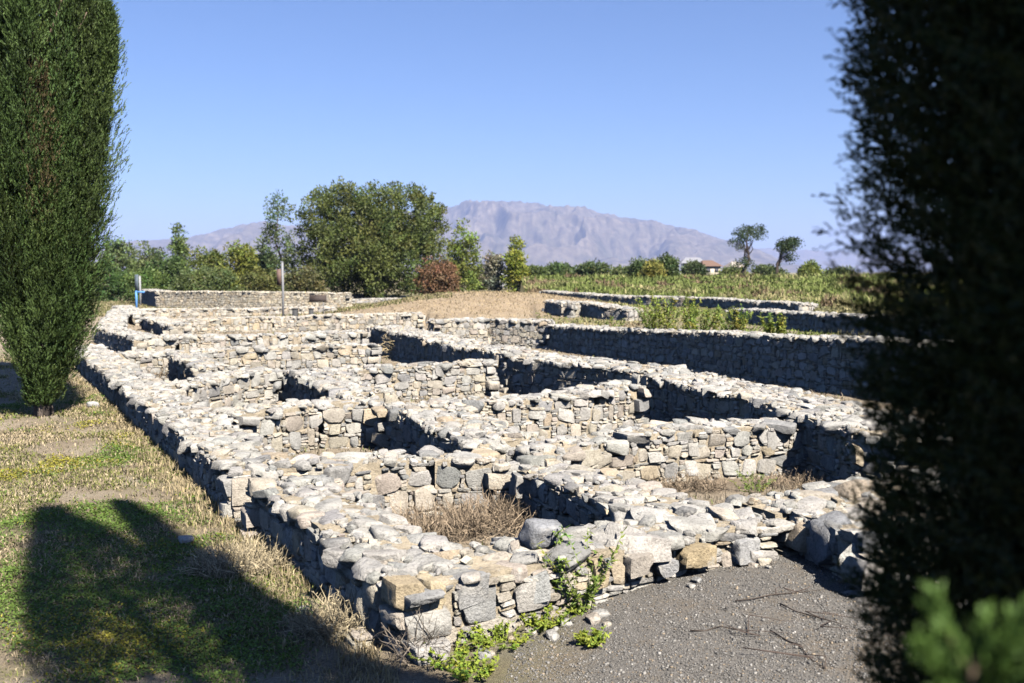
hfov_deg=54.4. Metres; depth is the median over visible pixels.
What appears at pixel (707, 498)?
dry straw
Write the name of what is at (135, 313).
stone wall
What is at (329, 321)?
stone wall
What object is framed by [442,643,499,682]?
weed plant
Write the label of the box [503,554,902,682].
gravel
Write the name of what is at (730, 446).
stone wall
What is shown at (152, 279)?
shrub
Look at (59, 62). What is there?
cypress tree
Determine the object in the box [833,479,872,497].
loose stone
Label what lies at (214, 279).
shrub
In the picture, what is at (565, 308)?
stone wall
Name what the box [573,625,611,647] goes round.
weed plant
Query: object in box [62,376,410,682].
dry grass
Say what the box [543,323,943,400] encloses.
stone wall
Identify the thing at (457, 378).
stone wall
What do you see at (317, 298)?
info sign
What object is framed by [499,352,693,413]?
stone wall
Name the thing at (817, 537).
stone wall
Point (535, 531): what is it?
loose stone
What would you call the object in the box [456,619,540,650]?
weed plant
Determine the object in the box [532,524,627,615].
weed plant
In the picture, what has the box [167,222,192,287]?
pointed tree
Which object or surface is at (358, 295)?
stone wall
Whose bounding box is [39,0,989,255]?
sky
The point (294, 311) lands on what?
bollard
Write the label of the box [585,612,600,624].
loose stone
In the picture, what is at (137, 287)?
post
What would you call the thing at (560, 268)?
shrub
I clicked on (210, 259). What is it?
leafy tree
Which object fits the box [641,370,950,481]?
stone wall
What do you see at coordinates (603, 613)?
loose stone
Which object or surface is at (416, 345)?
stone wall
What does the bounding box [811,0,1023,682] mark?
cypress tree
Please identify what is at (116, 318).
stone wall
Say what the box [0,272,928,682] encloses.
ground
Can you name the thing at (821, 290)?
field grass
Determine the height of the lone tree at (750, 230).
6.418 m
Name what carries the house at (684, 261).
on the ground at (412, 672)
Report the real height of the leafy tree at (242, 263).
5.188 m
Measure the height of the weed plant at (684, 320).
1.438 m
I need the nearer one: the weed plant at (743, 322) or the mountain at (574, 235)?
the weed plant at (743, 322)
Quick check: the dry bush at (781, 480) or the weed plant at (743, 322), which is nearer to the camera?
the dry bush at (781, 480)
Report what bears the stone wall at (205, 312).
on the ground at (412, 672)
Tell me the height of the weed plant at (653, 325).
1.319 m
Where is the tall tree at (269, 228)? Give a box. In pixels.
[254,189,297,284]
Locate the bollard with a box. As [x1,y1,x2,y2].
[292,308,298,315]
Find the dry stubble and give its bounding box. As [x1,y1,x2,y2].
[197,290,803,331]
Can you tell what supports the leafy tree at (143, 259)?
on the ground at (412, 672)
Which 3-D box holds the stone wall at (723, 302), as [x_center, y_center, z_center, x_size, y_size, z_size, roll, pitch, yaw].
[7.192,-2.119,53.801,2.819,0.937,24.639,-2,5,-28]
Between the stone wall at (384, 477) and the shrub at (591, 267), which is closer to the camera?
the stone wall at (384, 477)
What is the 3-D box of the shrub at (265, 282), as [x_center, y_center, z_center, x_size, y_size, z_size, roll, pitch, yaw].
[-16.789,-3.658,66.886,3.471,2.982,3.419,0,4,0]
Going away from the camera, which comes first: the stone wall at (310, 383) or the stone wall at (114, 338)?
the stone wall at (310, 383)
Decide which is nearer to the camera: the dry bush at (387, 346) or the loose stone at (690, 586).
the loose stone at (690, 586)
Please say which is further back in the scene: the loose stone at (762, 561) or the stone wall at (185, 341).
the stone wall at (185, 341)
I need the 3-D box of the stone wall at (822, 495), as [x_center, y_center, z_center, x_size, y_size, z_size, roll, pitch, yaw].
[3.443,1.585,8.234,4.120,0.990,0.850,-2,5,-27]
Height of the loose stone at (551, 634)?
0.056 m
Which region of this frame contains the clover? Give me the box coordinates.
[0,364,331,682]
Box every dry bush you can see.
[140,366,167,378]
[171,528,293,580]
[271,585,373,645]
[365,598,474,677]
[377,320,439,357]
[381,496,502,544]
[424,481,540,540]
[642,468,732,494]
[752,468,832,489]
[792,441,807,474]
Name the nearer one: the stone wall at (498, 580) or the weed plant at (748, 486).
the stone wall at (498, 580)
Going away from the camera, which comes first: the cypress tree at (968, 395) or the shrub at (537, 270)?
the cypress tree at (968, 395)
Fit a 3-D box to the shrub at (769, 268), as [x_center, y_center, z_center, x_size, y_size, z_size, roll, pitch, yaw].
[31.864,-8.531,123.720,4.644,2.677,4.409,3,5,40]
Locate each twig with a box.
[690,614,789,635]
[735,585,823,601]
[742,629,825,667]
[780,603,869,628]
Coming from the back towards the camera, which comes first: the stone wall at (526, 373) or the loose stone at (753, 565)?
the stone wall at (526, 373)
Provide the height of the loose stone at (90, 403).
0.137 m
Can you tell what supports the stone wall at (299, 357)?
on the ground at (412, 672)
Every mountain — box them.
[94,199,824,271]
[757,248,950,271]
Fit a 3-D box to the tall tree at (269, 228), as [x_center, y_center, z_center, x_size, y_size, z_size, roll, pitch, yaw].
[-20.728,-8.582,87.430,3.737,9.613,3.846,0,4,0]
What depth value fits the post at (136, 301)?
57.91 m
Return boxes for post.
[135,274,140,305]
[135,291,144,307]
[277,261,283,315]
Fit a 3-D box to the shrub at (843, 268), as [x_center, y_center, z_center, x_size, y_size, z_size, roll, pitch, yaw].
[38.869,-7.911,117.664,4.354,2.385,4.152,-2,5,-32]
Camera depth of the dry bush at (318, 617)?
5.93 m
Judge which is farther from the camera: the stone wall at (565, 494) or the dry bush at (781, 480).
the dry bush at (781, 480)
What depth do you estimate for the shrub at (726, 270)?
120.90 m
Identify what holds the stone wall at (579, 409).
on the ground at (412, 672)
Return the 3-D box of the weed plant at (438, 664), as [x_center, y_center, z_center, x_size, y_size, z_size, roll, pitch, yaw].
[-0.343,1.727,5.515,0.460,0.152,0.514,0,4,0]
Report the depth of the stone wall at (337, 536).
6.84 m
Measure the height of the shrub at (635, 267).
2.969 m
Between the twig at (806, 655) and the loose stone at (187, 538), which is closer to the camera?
the twig at (806, 655)
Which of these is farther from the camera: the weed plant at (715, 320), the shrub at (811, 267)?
the shrub at (811, 267)
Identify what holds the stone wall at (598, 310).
on the ground at (412, 672)
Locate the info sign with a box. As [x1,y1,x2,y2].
[308,295,327,313]
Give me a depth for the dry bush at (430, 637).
5.46 m
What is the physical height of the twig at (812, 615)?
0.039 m
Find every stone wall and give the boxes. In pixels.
[73,344,311,520]
[92,326,160,352]
[93,342,381,377]
[96,309,129,326]
[109,306,336,317]
[111,305,154,325]
[130,329,370,351]
[139,316,192,334]
[141,289,170,307]
[143,366,284,410]
[150,312,425,332]
[156,290,352,307]
[163,352,235,380]
[213,395,383,455]
[240,474,460,649]
[278,367,397,410]
[293,445,519,518]
[322,359,499,400]
[352,294,365,297]
[352,297,399,303]
[352,503,794,665]
[367,325,538,384]
[371,399,544,469]
[425,317,554,348]
[429,379,651,440]
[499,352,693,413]
[505,460,739,529]
[508,416,803,483]
[539,290,818,310]
[542,299,580,317]
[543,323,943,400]
[575,300,643,320]
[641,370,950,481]
[724,308,949,337]
[724,469,950,556]
[784,504,965,605]
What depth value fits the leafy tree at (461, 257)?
99.29 m
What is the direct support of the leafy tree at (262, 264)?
on the ground at (412, 672)
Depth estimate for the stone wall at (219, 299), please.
57.93 m
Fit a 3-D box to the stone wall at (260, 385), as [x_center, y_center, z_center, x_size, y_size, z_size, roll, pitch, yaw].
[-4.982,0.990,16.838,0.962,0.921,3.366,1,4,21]
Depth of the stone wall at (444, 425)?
11.93 m
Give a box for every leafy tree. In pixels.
[91,256,134,301]
[100,234,140,294]
[130,240,169,271]
[145,251,187,290]
[180,245,233,290]
[214,239,261,289]
[246,245,276,274]
[443,217,482,291]
[498,234,530,291]
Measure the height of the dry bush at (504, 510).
0.698 m
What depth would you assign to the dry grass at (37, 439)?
8.94 m
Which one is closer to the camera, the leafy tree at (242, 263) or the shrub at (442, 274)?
the shrub at (442, 274)
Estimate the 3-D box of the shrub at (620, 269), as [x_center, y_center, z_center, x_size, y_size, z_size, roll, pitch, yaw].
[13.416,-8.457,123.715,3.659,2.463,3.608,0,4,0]
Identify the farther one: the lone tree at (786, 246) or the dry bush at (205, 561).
the lone tree at (786, 246)
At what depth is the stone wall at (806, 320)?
31.67 m
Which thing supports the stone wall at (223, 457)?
on the ground at (412, 672)
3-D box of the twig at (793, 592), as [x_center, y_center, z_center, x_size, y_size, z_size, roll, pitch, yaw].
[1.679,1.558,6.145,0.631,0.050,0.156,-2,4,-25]
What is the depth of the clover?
6.58 m
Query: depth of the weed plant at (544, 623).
5.90 m
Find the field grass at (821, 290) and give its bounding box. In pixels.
[521,271,960,335]
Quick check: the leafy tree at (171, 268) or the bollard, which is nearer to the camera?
the bollard
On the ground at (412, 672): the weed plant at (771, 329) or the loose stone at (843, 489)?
the weed plant at (771, 329)
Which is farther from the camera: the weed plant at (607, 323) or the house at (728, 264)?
the house at (728, 264)
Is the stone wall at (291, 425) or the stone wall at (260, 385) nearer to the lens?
the stone wall at (291, 425)
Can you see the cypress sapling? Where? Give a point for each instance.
(986, 662)
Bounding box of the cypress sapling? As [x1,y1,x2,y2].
[903,580,1023,682]
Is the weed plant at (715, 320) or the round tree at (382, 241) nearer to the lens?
the weed plant at (715, 320)
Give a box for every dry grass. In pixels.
[0,354,406,682]
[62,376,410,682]
[89,291,452,316]
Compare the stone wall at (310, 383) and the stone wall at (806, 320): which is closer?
the stone wall at (310, 383)
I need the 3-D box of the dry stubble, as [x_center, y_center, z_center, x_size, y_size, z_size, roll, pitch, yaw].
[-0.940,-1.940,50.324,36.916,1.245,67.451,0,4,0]
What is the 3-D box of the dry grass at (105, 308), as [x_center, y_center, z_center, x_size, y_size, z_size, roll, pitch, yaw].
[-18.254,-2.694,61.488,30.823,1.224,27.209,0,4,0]
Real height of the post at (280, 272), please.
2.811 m
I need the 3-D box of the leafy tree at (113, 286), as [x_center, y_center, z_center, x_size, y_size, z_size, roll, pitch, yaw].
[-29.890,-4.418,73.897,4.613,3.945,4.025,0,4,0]
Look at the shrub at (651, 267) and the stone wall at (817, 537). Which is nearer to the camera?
the stone wall at (817, 537)
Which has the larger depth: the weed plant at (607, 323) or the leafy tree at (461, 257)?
the leafy tree at (461, 257)
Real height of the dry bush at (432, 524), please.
0.589 m
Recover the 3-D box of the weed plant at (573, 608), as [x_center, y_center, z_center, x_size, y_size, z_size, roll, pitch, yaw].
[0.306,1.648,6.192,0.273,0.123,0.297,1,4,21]
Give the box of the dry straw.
[129,324,888,548]
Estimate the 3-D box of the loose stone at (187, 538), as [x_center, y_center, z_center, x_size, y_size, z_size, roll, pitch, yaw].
[-2.625,1.599,8.021,0.122,0.072,0.095,-2,4,-21]
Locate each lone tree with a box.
[727,223,767,272]
[775,235,805,273]
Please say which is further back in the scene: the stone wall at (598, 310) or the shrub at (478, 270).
the shrub at (478, 270)
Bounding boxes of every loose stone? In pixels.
[86,401,99,407]
[178,535,193,543]
[477,648,490,659]
[518,518,561,549]
[525,628,537,636]
[545,629,559,640]
[559,618,572,625]
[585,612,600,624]
[592,608,609,618]
[602,621,611,626]
[686,583,695,588]
[691,576,701,583]
[748,563,758,567]
[756,558,771,565]
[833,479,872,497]
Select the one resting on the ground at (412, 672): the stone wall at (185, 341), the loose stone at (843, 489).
the stone wall at (185, 341)
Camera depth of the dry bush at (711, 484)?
10.92 m
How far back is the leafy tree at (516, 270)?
109.02 m
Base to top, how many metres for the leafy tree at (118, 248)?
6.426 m
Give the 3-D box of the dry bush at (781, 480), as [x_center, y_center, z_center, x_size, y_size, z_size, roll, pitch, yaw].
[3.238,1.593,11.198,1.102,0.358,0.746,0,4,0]
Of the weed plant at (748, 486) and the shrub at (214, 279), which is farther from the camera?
the shrub at (214, 279)
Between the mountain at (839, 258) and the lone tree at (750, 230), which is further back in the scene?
the mountain at (839, 258)
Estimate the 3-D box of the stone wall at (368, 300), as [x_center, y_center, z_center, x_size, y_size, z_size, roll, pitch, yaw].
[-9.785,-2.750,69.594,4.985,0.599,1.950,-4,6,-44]
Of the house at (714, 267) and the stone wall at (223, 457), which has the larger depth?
the house at (714, 267)
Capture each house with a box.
[680,257,701,267]
[700,260,721,274]
[723,261,740,268]
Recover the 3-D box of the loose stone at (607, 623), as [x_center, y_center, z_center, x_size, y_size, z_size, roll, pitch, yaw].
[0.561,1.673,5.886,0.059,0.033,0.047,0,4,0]
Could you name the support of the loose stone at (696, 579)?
on the ground at (412, 672)
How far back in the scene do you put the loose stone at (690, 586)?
6.41 m
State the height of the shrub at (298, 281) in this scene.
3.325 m
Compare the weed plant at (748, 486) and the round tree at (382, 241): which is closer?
the weed plant at (748, 486)
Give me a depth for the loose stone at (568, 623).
5.91 m
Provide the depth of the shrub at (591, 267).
116.55 m
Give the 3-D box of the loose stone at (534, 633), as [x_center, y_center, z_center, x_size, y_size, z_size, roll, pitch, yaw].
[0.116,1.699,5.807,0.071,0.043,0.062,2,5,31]
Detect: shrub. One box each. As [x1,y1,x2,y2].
[122,265,170,302]
[168,265,240,290]
[237,266,287,291]
[281,262,327,291]
[410,255,460,295]
[464,263,487,289]
[478,249,505,290]
[527,264,549,275]
[544,260,574,275]
[571,258,613,275]
[610,264,627,274]
[624,256,648,277]
[637,258,667,278]
[656,252,681,276]
[678,259,709,274]
[717,266,748,274]
[751,263,789,274]
[796,259,826,275]
[823,265,856,274]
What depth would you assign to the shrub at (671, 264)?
93.07 m
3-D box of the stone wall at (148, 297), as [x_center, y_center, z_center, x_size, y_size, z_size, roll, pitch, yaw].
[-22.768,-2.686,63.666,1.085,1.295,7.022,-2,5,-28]
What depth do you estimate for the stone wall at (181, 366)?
20.06 m
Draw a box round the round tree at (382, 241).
[283,176,453,297]
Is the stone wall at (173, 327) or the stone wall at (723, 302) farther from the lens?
the stone wall at (723, 302)
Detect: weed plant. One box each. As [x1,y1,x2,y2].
[407,627,490,669]
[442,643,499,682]
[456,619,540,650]
[519,603,580,632]
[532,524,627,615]
[547,601,577,611]
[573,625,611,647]
[593,316,625,326]
[633,297,682,328]
[649,291,705,329]
[683,303,725,330]
[718,303,752,330]
[725,470,776,493]
[759,312,787,334]
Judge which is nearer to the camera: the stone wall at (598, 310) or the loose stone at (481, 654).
the loose stone at (481, 654)
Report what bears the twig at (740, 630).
on the gravel
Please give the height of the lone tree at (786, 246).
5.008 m
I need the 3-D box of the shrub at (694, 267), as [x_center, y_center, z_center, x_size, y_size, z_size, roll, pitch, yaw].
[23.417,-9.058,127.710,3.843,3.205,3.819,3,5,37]
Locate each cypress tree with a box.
[0,0,131,416]
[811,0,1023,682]
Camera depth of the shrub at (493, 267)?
111.02 m

